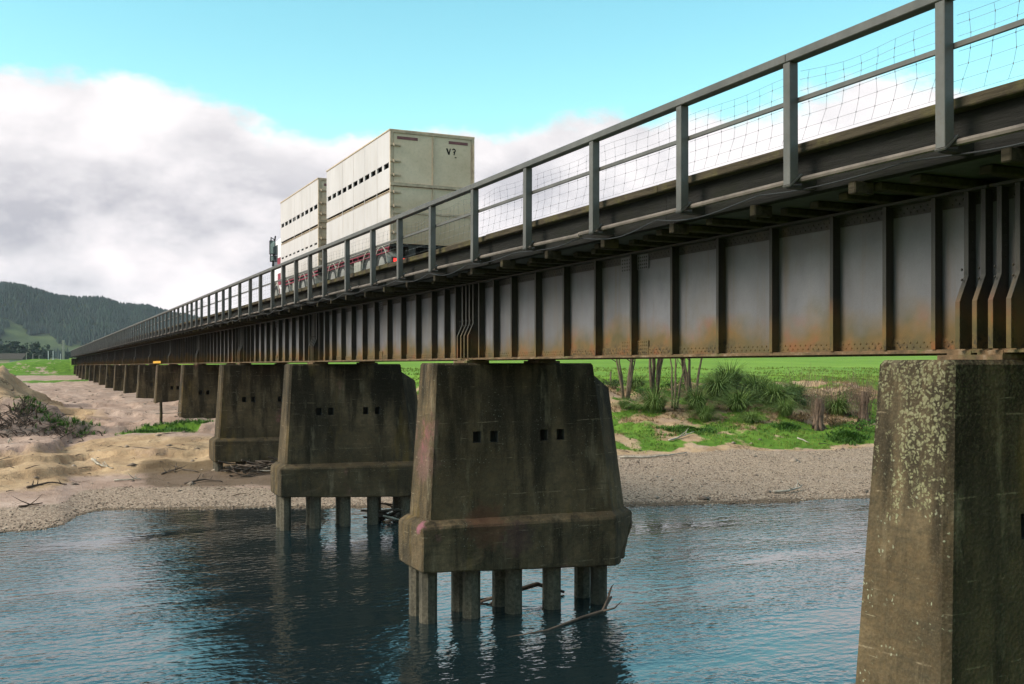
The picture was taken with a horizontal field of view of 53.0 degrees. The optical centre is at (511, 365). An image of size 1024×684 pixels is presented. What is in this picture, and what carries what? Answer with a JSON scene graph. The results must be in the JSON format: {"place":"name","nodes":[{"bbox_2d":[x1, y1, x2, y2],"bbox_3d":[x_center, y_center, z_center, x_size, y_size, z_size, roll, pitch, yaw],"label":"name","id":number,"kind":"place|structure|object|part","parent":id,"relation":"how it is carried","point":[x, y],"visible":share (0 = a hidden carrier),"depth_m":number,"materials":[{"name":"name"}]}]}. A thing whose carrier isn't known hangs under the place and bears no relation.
{"place":"outdoors","nodes":[
{"label":"outdoors","id":0,"kind":"place"},
{"bbox_2d":[0,289,176,358],"bbox_3d":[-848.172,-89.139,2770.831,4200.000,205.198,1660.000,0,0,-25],"label":"hills","id":1,"kind":"structure","parent":0,"point":[15,332],"depth_m":2129.09,"materials":[{"name":"green plant"}]},
{"bbox_2d":[0,280,199,358],"bbox_3d":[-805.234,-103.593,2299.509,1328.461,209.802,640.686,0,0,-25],"label":"pine forest","id":2,"kind":"object","parent":1,"relation":"on","point":[101,309],"visible":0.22,"depth_m":2282.53,"materials":[{"name":"green plant"}]},
{"bbox_2d":[0,498,869,683],"bbox_3d":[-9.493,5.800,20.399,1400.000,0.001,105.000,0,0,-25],"label":"river","id":3,"kind":"structure","parent":0,"point":[767,593],"depth_m":24.62,"materials":[{"name":"blue liquid"}]},
{"bbox_2d":[399,359,631,623],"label":"bridge pier","id":4,"kind":"structure","parent":3,"relation":"in","point":[515,469],"depth_m":23.92,"materials":[{"name":"concrete"}]},
{"bbox_2d":[480,582,564,603],"bbox_3d":[0.026,5.642,25.416,2.921,0.468,0.419,0,0,-21],"label":"river snag","id":5,"kind":"object","parent":3,"relation":"in","point":[528,586],"visible":0.35,"depth_m":25.51,"materials":[{"name":"brown wood"}]},
{"bbox_2d":[509,584,621,636],"bbox_3d":[1.253,5.538,23.034,0.730,0.587,4.116,0,0,43],"label":"river snag","id":6,"kind":"object","parent":3,"relation":"on","point":[607,601],"visible":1,"depth_m":23.59,"materials":[{"name":"wood"}]},
{"bbox_2d":[855,350,1023,683],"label":"bridge pier","id":7,"kind":"structure","parent":3,"relation":"in","point":[943,593],"depth_m":10.34,"materials":[{"name":"concrete"}]},
{"bbox_2d":[0,356,936,531],"bbox_3d":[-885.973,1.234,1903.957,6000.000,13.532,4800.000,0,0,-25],"label":"river bank","id":8,"kind":"structure","parent":0,"point":[44,379],"depth_m":54.23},
{"bbox_2d":[0,339,11,350],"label":"tree","id":9,"kind":"object","parent":8,"relation":"on","point":[9,344],"visible":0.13,"depth_m":903.22,"materials":[{"name":"green plant"}]},
{"bbox_2d":[0,341,20,352],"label":"tree","id":10,"kind":"object","parent":8,"relation":"on","point":[8,350],"visible":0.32,"depth_m":877.39,"materials":[{"name":"green plant"}]},
{"bbox_2d":[0,353,29,362],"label":"farm shed","id":11,"kind":"structure","parent":8,"relation":"on","point":[8,357],"depth_m":427.47,"materials":[{"name":"grey metal"}]},
{"bbox_2d":[10,341,40,358],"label":"tree","id":12,"kind":"object","parent":8,"relation":"on","point":[32,353],"visible":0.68,"depth_m":858.23,"materials":[{"name":"green plant"}]},
{"bbox_2d":[13,395,37,408],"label":"grass tuft","id":13,"kind":"object","parent":8,"relation":"on","point":[26,397],"visible":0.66,"depth_m":58.63,"materials":[{"name":"green plant"}]},
{"bbox_2d":[11,495,42,507],"bbox_3d":[-18.901,5.234,40.033,1.104,0.505,0.648,0,0,-25],"label":"driftwood","id":14,"kind":"object","parent":8,"relation":"on","point":[28,504],"visible":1,"depth_m":39.97,"materials":[{"name":"wood"}]},
{"bbox_2d":[3,395,51,422],"bbox_3d":[-27.066,2.459,56.986,1.950,1.670,2.516,0,0,14],"label":"dead scrub","id":15,"kind":"object","parent":8,"relation":"on","point":[22,407],"visible":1,"depth_m":56.85,"materials":[{"name":"brown plant"}]},
{"bbox_2d":[11,397,46,427],"bbox_3d":[-27.030,2.597,57.439,2.096,1.645,3.439,0,0,-25],"label":"grass tuft","id":16,"kind":"object","parent":8,"relation":"on","point":[39,404],"visible":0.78,"depth_m":57.75,"materials":[{"name":"green plant"}]},
{"bbox_2d":[28,348,42,358],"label":"tree","id":17,"kind":"object","parent":8,"relation":"on","point":[39,356],"visible":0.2,"depth_m":899.17,"materials":[{"name":"green plant"}]},
{"bbox_2d":[26,480,66,487],"bbox_3d":[-20.399,5.084,44.823,0.422,0.414,2.021,0,0,27],"label":"driftwood","id":18,"kind":"object","parent":8,"relation":"on","point":[32,485],"visible":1,"depth_m":44.56,"materials":[{"name":"wood"}]},
{"bbox_2d":[41,344,52,357],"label":"tree","id":19,"kind":"object","parent":8,"relation":"on","point":[47,347],"visible":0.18,"depth_m":1000.05,"materials":[{"name":"green plant"}]},
{"bbox_2d":[40,350,53,358],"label":"tree","id":20,"kind":"object","parent":8,"relation":"on","point":[44,355],"visible":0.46,"depth_m":949.65,"materials":[{"name":"green plant"}]},
{"bbox_2d":[0,408,105,441],"bbox_3d":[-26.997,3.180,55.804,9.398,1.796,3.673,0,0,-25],"label":"dead scrub","id":21,"kind":"object","parent":8,"relation":"on","point":[19,423],"visible":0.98,"depth_m":56.00,"materials":[{"name":"brown plant"}]},
{"bbox_2d":[39,411,74,433],"bbox_3d":[-25.642,2.963,57.410,2.315,1.628,2.724,0,0,-25],"label":"grass tuft","id":22,"kind":"object","parent":8,"relation":"on","point":[54,419],"visible":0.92,"depth_m":57.50,"materials":[{"name":"green plant"}]},
{"bbox_2d":[62,340,64,358],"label":"tall post","id":23,"kind":"object","parent":8,"relation":"on","point":[63,349],"visible":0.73,"depth_m":253.76,"materials":[{"name":"grey concrete"}]},
{"bbox_2d":[61,351,76,358],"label":"tree","id":24,"kind":"object","parent":8,"relation":"on","point":[67,355],"visible":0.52,"depth_m":996.41,"materials":[{"name":"green plant"}]},
{"bbox_2d":[71,358,76,365],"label":"abutment","id":25,"kind":"object","parent":8,"relation":"on","point":[73,361],"visible":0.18,"depth_m":240.72,"materials":[{"name":"concrete"}]},
{"bbox_2d":[76,365,78,375],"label":"bridge pier","id":26,"kind":"structure","parent":8,"relation":"on","point":[77,369],"depth_m":219.06,"materials":[{"name":"concrete"}]},
{"bbox_2d":[78,365,81,377],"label":"bridge pier","id":27,"kind":"structure","parent":8,"relation":"on","point":[80,371],"depth_m":206.02,"materials":[{"name":"concrete"}]},
{"bbox_2d":[55,415,105,436],"bbox_3d":[-24.471,3.421,58.254,2.512,1.239,2.629,0,0,35],"label":"grass tuft","id":28,"kind":"object","parent":8,"relation":"on","point":[73,420],"visible":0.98,"depth_m":58.29,"materials":[{"name":"green plant"}]},
{"bbox_2d":[81,365,85,378],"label":"bridge pier","id":29,"kind":"structure","parent":8,"relation":"on","point":[83,372],"depth_m":192.97,"materials":[{"name":"concrete"}]},
{"bbox_2d":[85,365,89,379],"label":"bridge pier","id":30,"kind":"structure","parent":8,"relation":"on","point":[87,372],"depth_m":179.91,"materials":[{"name":"concrete"}]},
{"bbox_2d":[89,365,93,380],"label":"bridge pier","id":31,"kind":"structure","parent":8,"relation":"on","point":[91,371],"depth_m":166.87,"materials":[{"name":"concrete"}]},
{"bbox_2d":[93,365,99,382],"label":"bridge pier","id":32,"kind":"structure","parent":8,"relation":"on","point":[96,374],"depth_m":153.83,"materials":[{"name":"concrete"}]},
{"bbox_2d":[91,458,112,468],"bbox_3d":[-20.256,4.768,50.360,2.190,0.447,0.422,0,0,43],"label":"driftwood","id":33,"kind":"object","parent":8,"relation":"on","point":[96,462],"visible":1,"depth_m":50.41,"materials":[{"name":"beige wood"}]},
{"bbox_2d":[105,364,114,387],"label":"bridge pier","id":34,"kind":"structure","parent":8,"relation":"on","point":[109,380],"depth_m":127.74,"materials":[{"name":"concrete"}]},
{"bbox_2d":[98,364,121,384],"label":"bridge pier","id":35,"kind":"structure","parent":8,"relation":"on","point":[102,374],"depth_m":140.78,"materials":[{"name":"concrete"}]},
{"bbox_2d":[114,472,138,480],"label":"driftwood","id":36,"kind":"object","parent":8,"relation":"on","point":[126,479],"visible":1,"depth_m":47.46,"materials":[{"name":"beige wood"}]},
{"bbox_2d":[113,364,144,390],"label":"bridge pier","id":37,"kind":"structure","parent":8,"relation":"on","point":[118,382],"depth_m":114.72,"materials":[{"name":"concrete"}]},
{"bbox_2d":[123,364,159,393],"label":"bridge pier","id":38,"kind":"structure","parent":8,"relation":"on","point":[130,378],"depth_m":101.69,"materials":[{"name":"concrete"}]},
{"bbox_2d":[136,364,177,397],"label":"bridge pier","id":39,"kind":"structure","parent":8,"relation":"on","point":[145,381],"depth_m":88.68,"materials":[{"name":"concrete"}]},
{"bbox_2d":[159,402,162,422],"bbox_3d":[-20.844,2.931,60.972,0.180,1.556,0.176,0,0,-2],"label":"wooden stake","id":40,"kind":"object","parent":8,"relation":"on","point":[161,412],"visible":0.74,"depth_m":60.91,"materials":[{"name":"wood"}]},
{"bbox_2d":[114,417,213,435],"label":"sand weeds","id":41,"kind":"object","parent":8,"relation":"on","point":[168,429],"visible":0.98,"depth_m":59.58,"materials":[{"name":"green plant"}]},
{"bbox_2d":[153,363,194,403],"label":"bridge pier","id":42,"kind":"structure","parent":8,"relation":"on","point":[167,383],"depth_m":75.68,"materials":[{"name":"concrete"}]},
{"bbox_2d":[161,464,197,474],"bbox_3d":[-15.972,4.985,49.544,1.747,0.430,0.920,0,0,-11],"label":"driftwood","id":43,"kind":"object","parent":8,"relation":"on","point":[169,470],"visible":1,"depth_m":49.38,"materials":[{"name":"brown wood"}]},
{"bbox_2d":[184,472,222,483],"bbox_3d":[-14.106,5.136,46.969,1.687,0.520,0.467,0,0,-14],"label":"driftwood","id":44,"kind":"object","parent":8,"relation":"on","point":[197,479],"visible":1,"depth_m":46.96,"materials":[{"name":"wood"}]},
{"bbox_2d":[178,363,235,418],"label":"bridge pier","id":45,"kind":"structure","parent":8,"relation":"on","point":[198,389],"depth_m":62.71,"materials":[{"name":"concrete"}]},
{"bbox_2d":[218,456,277,476],"bbox_3d":[-12.111,4.843,49.154,3.743,0.958,1.880,0,0,-25],"label":"driftwood pile","id":46,"kind":"object","parent":8,"relation":"on","point":[249,467],"visible":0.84,"depth_m":48.76,"materials":[{"name":"grey wood"}]},
{"bbox_2d":[209,362,288,471],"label":"bridge pier","id":47,"kind":"structure","parent":8,"relation":"on","point":[248,412],"depth_m":49.70,"materials":[{"name":"concrete"}]},
{"bbox_2d":[72,79,1023,364],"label":"girder bridge","id":48,"kind":"structure","parent":47,"relation":"on","point":[916,259],"depth_m":14.49,"materials":[{"name":"grey paint"}]},
{"bbox_2d":[269,178,328,295],"bbox_3d":[-7.247,-4.368,39.312,2.690,4.185,8.100,0,0,-25],"label":"stock truck","id":49,"kind":"object","parent":48,"relation":"on","point":[304,220],"visible":0.24,"depth_m":37.45,"materials":[{"name":"white paint"}]},
{"bbox_3d":[-6.055,-4.572,35.547,1.135,0.686,0.035,0,0,-25],"label":"rear door","id":50,"kind":"part","parent":49,"relation":"part of","materials":[{"name":"beige metal"}]},
{"bbox_3d":[-6.055,-5.685,35.547,1.135,1.351,0.035,0,0,-25],"label":"rear door","id":51,"kind":"part","parent":49,"relation":"part of","materials":[{"name":"beige metal"}]},
{"bbox_2d":[326,129,474,279],"bbox_3d":[-3.856,-4.388,32.202,2.540,4.225,7.955,0,0,-25],"label":"stock trailer","id":52,"kind":"object","parent":48,"relation":"on","point":[388,174],"visible":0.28,"depth_m":28.91,"materials":[{"name":"white paint"}]},
{"bbox_3d":[-2.743,-3.777,28.429,1.135,0.833,0.035,0,0,-25],"label":"rear door","id":53,"kind":"part","parent":52,"relation":"part of","materials":[{"name":"beige metal"}]},
{"bbox_3d":[-2.743,-4.588,28.429,1.135,0.695,0.035,0,0,-25],"label":"rear door","id":54,"kind":"part","parent":52,"relation":"part of","materials":[{"name":"beige metal"}]},
{"bbox_3d":[-2.743,-5.715,28.429,1.135,1.369,0.035,0,0,-25],"label":"rear door","id":55,"kind":"part","parent":52,"relation":"part of","materials":[{"name":"beige metal"}]},
{"bbox_3d":[-1.686,-4.588,28.921,1.135,0.695,0.035,0,0,-25],"label":"rear door","id":56,"kind":"part","parent":52,"relation":"part of","materials":[{"name":"beige metal"}]},
{"bbox_3d":[-1.686,-5.715,28.921,1.135,1.369,0.035,0,0,-25],"label":"rear door","id":57,"kind":"part","parent":52,"relation":"part of","materials":[{"name":"beige metal"}]},
{"bbox_3d":[-1.686,-3.777,28.921,1.135,0.833,0.035,0,0,-25],"label":"rear door","id":58,"kind":"part","parent":52,"relation":"part of","materials":[{"name":"beige metal"}]},
{"bbox_2d":[71,0,1023,356],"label":"bridge railing","id":59,"kind":"object","parent":48,"relation":"on","point":[943,56],"visible":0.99,"depth_m":14.04,"materials":[{"name":"metal"}]},
{"bbox_2d":[101,123,1023,349],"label":"conduit pipe","id":60,"kind":"object","parent":59,"relation":"attached to","point":[955,143],"visible":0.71,"depth_m":12.63,"materials":[{"name":"grey metal"}]},
{"bbox_2d":[201,142,1023,327],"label":"cable","id":61,"kind":"object","parent":48,"relation":"on","point":[710,213],"visible":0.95,"depth_m":12.70,"materials":[{"name":"grey metal"}]},
{"bbox_2d":[270,361,417,530],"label":"bridge pier","id":62,"kind":"structure","parent":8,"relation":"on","point":[347,432],"depth_m":36.98,"materials":[{"name":"concrete"}]},
{"bbox_2d":[360,502,402,521],"bbox_3d":[-4.537,5.557,38.557,2.179,0.775,1.814,0,0,-25],"label":"driftwood pile","id":63,"kind":"object","parent":62,"relation":"attached to","point":[383,515],"visible":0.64,"depth_m":38.08,"materials":[{"name":"wood"}]},
{"bbox_2d":[0,396,856,503],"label":"twig litter","id":64,"kind":"object","parent":8,"relation":"on","point":[202,474],"visible":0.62,"depth_m":52.16,"materials":[{"name":"brown wood"}]},
{"bbox_2d":[0,447,872,532],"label":"pebbles","id":65,"kind":"object","parent":8,"relation":"on","point":[330,506],"visible":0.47,"depth_m":44.96,"materials":[{"name":"grey gravel"}]},
{"bbox_2d":[11,375,874,499],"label":"stones","id":66,"kind":"object","parent":8,"relation":"on","point":[794,459],"visible":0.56,"depth_m":53.19,"materials":[{"name":"grey stone"}]},
{"bbox_2d":[603,379,626,388],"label":"bush","id":67,"kind":"object","parent":8,"relation":"on","point":[613,385],"visible":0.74,"depth_m":71.67,"materials":[{"name":"green plant"}]},
{"bbox_2d":[612,359,635,400],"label":"willow tree","id":68,"kind":"object","parent":8,"relation":"on","point":[629,378],"visible":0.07,"depth_m":69.01,"materials":[{"name":"brown plant"}]},
{"bbox_2d":[612,396,644,408],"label":"tussock","id":69,"kind":"object","parent":8,"relation":"on","point":[622,403],"visible":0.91,"depth_m":65.78,"materials":[{"name":"green plant"}]},
{"bbox_2d":[610,370,655,389],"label":"tussock","id":70,"kind":"object","parent":8,"relation":"on","point":[636,383],"visible":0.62,"depth_m":71.50,"materials":[{"name":"green plant"}]},
{"bbox_2d":[616,385,656,396],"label":"bush","id":71,"kind":"object","parent":8,"relation":"on","point":[636,390],"visible":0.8,"depth_m":69.84,"materials":[{"name":"green plant"}]},
{"bbox_2d":[401,366,879,388],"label":"field grass","id":72,"kind":"structure","parent":8,"relation":"on","point":[810,371],"depth_m":108.15,"materials":[{"name":"green plant"}]},
{"bbox_2d":[412,374,878,453],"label":"bank grass","id":73,"kind":"structure","parent":8,"relation":"on","point":[758,423],"depth_m":63.30,"materials":[{"name":"green plant"}]},
{"bbox_2d":[417,378,877,436],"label":"dry grass","id":74,"kind":"structure","parent":8,"relation":"on","point":[677,412],"depth_m":67.05,"materials":[{"name":"plant"}]},
{"bbox_2d":[619,452,686,457],"bbox_3d":[7.774,4.837,55.250,4.340,0.202,0.706,0,0,-25],"label":"driftwood","id":75,"kind":"object","parent":8,"relation":"on","point":[648,456],"visible":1,"depth_m":54.68,"materials":[{"name":"beige wood"}]},
{"bbox_2d":[614,383,694,413],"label":"tussock","id":76,"kind":"object","parent":8,"relation":"on","point":[655,404],"visible":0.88,"depth_m":65.47,"materials":[{"name":"green plant"}]},
{"bbox_2d":[649,359,662,393],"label":"willow tree","id":77,"kind":"object","parent":8,"relation":"on","point":[655,367],"visible":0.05,"depth_m":70.91,"materials":[{"name":"brown plant"}]},
{"bbox_2d":[660,377,684,390],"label":"bush","id":78,"kind":"object","parent":8,"relation":"on","point":[665,384],"visible":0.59,"depth_m":71.91,"materials":[{"name":"green plant"}]},
{"bbox_2d":[670,358,684,409],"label":"willow tree","id":79,"kind":"object","parent":8,"relation":"on","point":[677,407],"visible":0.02,"depth_m":67.38,"materials":[{"name":"brown plant"}]},
{"bbox_2d":[668,428,693,440],"bbox_3d":[9.883,3.940,59.268,0.323,0.699,2.613,0,0,43],"label":"driftwood","id":80,"kind":"object","parent":8,"relation":"on","point":[681,435],"visible":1,"depth_m":59.21,"materials":[{"name":"beige wood"}]},
{"bbox_2d":[681,358,702,398],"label":"willow tree","id":81,"kind":"object","parent":8,"relation":"on","point":[687,378],"visible":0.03,"depth_m":68.44,"materials":[{"name":"brown plant"}]},
{"bbox_2d":[641,422,749,437],"bbox_3d":[10.584,3.824,61.636,7.789,0.742,3.467,0,0,-25],"label":"weed patch","id":82,"kind":"object","parent":8,"relation":"on","point":[677,429],"visible":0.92,"depth_m":61.17,"materials":[{"name":"green plant"}]},
{"bbox_2d":[669,385,731,409],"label":"tussock","id":83,"kind":"object","parent":8,"relation":"on","point":[691,399],"visible":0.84,"depth_m":66.50,"materials":[{"name":"green plant"}]},
{"bbox_2d":[687,402,734,421],"bbox_3d":[12.251,2.872,64.879,4.682,1.314,4.632,0,0,20],"label":"tussock","id":84,"kind":"object","parent":8,"relation":"on","point":[704,415],"visible":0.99,"depth_m":64.68,"materials":[{"name":"green plant"}]},
{"bbox_2d":[668,367,763,400],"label":"tussock","id":85,"kind":"object","parent":8,"relation":"on","point":[716,384],"visible":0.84,"depth_m":69.29,"materials":[{"name":"green plant"}]},
{"bbox_2d":[691,358,782,389],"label":"tussock","id":86,"kind":"object","parent":8,"relation":"on","point":[737,377],"visible":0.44,"depth_m":72.27,"materials":[{"name":"green plant"}]},
{"bbox_2d":[699,386,782,411],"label":"tussock","id":87,"kind":"object","parent":8,"relation":"on","point":[736,405],"visible":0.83,"depth_m":66.49,"materials":[{"name":"green plant"}]},
{"bbox_2d":[731,408,775,423],"bbox_3d":[14.988,3.108,64.606,3.892,1.147,4.064,0,0,-33],"label":"tussock","id":88,"kind":"object","parent":8,"relation":"on","point":[751,417],"visible":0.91,"depth_m":64.19,"materials":[{"name":"green plant"}]},
{"bbox_2d":[706,365,801,400],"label":"tussock","id":89,"kind":"object","parent":8,"relation":"on","point":[754,383],"visible":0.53,"depth_m":70.31,"materials":[{"name":"green plant"}]},
{"bbox_2d":[719,378,829,407],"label":"tussock","id":90,"kind":"object","parent":8,"relation":"on","point":[769,394],"visible":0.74,"depth_m":67.87,"materials":[{"name":"green plant"}]},
{"bbox_2d":[747,396,809,416],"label":"tussock","id":91,"kind":"object","parent":8,"relation":"on","point":[785,409],"visible":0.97,"depth_m":65.61,"materials":[{"name":"green plant"}]},
{"bbox_2d":[772,479,802,492],"bbox_3d":[12.305,5.307,45.335,1.934,0.540,0.468,0,0,-34],"label":"driftwood","id":92,"kind":"object","parent":8,"relation":"on","point":[781,491],"visible":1,"depth_m":45.08,"materials":[{"name":"beige wood"}]},
{"bbox_2d":[764,421,811,431],"bbox_3d":[16.892,3.744,63.462,4.338,0.645,1.872,0,0,-25],"label":"weed patch","id":93,"kind":"object","parent":8,"relation":"on","point":[786,426],"visible":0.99,"depth_m":63.31,"materials":[{"name":"green plant"}]},
{"bbox_2d":[777,412,810,421],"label":"bush","id":94,"kind":"object","parent":8,"relation":"on","point":[798,417],"visible":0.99,"depth_m":65.50,"materials":[{"name":"brown plant"}]},
{"bbox_2d":[782,361,813,396],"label":"bare shrub","id":95,"kind":"object","parent":8,"relation":"on","point":[800,378],"visible":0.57,"depth_m":73.00,"materials":[{"name":"plant"}]},
{"bbox_2d":[775,378,824,399],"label":"tussock","id":96,"kind":"object","parent":8,"relation":"on","point":[803,389],"visible":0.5,"depth_m":71.55,"materials":[{"name":"green plant"}]},
{"bbox_2d":[793,393,825,407],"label":"bush","id":97,"kind":"object","parent":8,"relation":"on","point":[803,402],"visible":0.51,"depth_m":69.79,"materials":[{"name":"green plant"}]},
{"bbox_2d":[805,367,834,430],"bbox_3d":[19.138,2.022,64.068,2.056,4.326,1.954,0,0,-25],"label":"bare shrub","id":98,"kind":"object","parent":8,"relation":"on","point":[818,407],"visible":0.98,"depth_m":63.80,"materials":[{"name":"brown plant"}]},
{"bbox_2d":[824,414,848,426],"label":"bush","id":99,"kind":"object","parent":8,"relation":"on","point":[834,420],"visible":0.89,"depth_m":64.93,"materials":[{"name":"brown plant"}]},
{"bbox_2d":[800,390,874,415],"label":"tussock","id":100,"kind":"object","parent":8,"relation":"on","point":[837,408],"visible":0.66,"depth_m":67.96,"materials":[{"name":"green plant"}]},
{"bbox_2d":[821,367,858,415],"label":"bare shrub","id":101,"kind":"object","parent":8,"relation":"on","point":[839,390],"visible":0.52,"depth_m":68.92,"materials":[{"name":"plant"}]},
{"bbox_2d":[820,427,871,447],"bbox_3d":[20.617,4.326,61.843,4.169,1.092,4.004,0,0,24],"label":"weed patch","id":102,"kind":"object","parent":8,"relation":"on","point":[849,435],"visible":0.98,"depth_m":61.72,"materials":[{"name":"green plant"}]},
{"bbox_2d":[828,387,872,403],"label":"bush","id":103,"kind":"object","parent":8,"relation":"on","point":[845,394],"visible":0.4,"depth_m":70.91,"materials":[{"name":"brown plant"}]},
{"bbox_2d":[845,418,875,430],"bbox_3d":[21.638,3.684,63.556,1.850,0.879,1.942,0,0,30],"label":"bush","id":104,"kind":"object","parent":8,"relation":"on","point":[859,424],"visible":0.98,"depth_m":63.33,"materials":[{"name":"green plant"}]},
{"bbox_2d":[845,368,878,423],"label":"bare shrub","id":105,"kind":"object","parent":8,"relation":"on","point":[864,402],"visible":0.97,"depth_m":65.81,"materials":[{"name":"brown plant"}]},
{"bbox_2d":[0,0,1023,316],"label":"sky","id":106,"kind":"structure","parent":0,"point":[151,151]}
]}

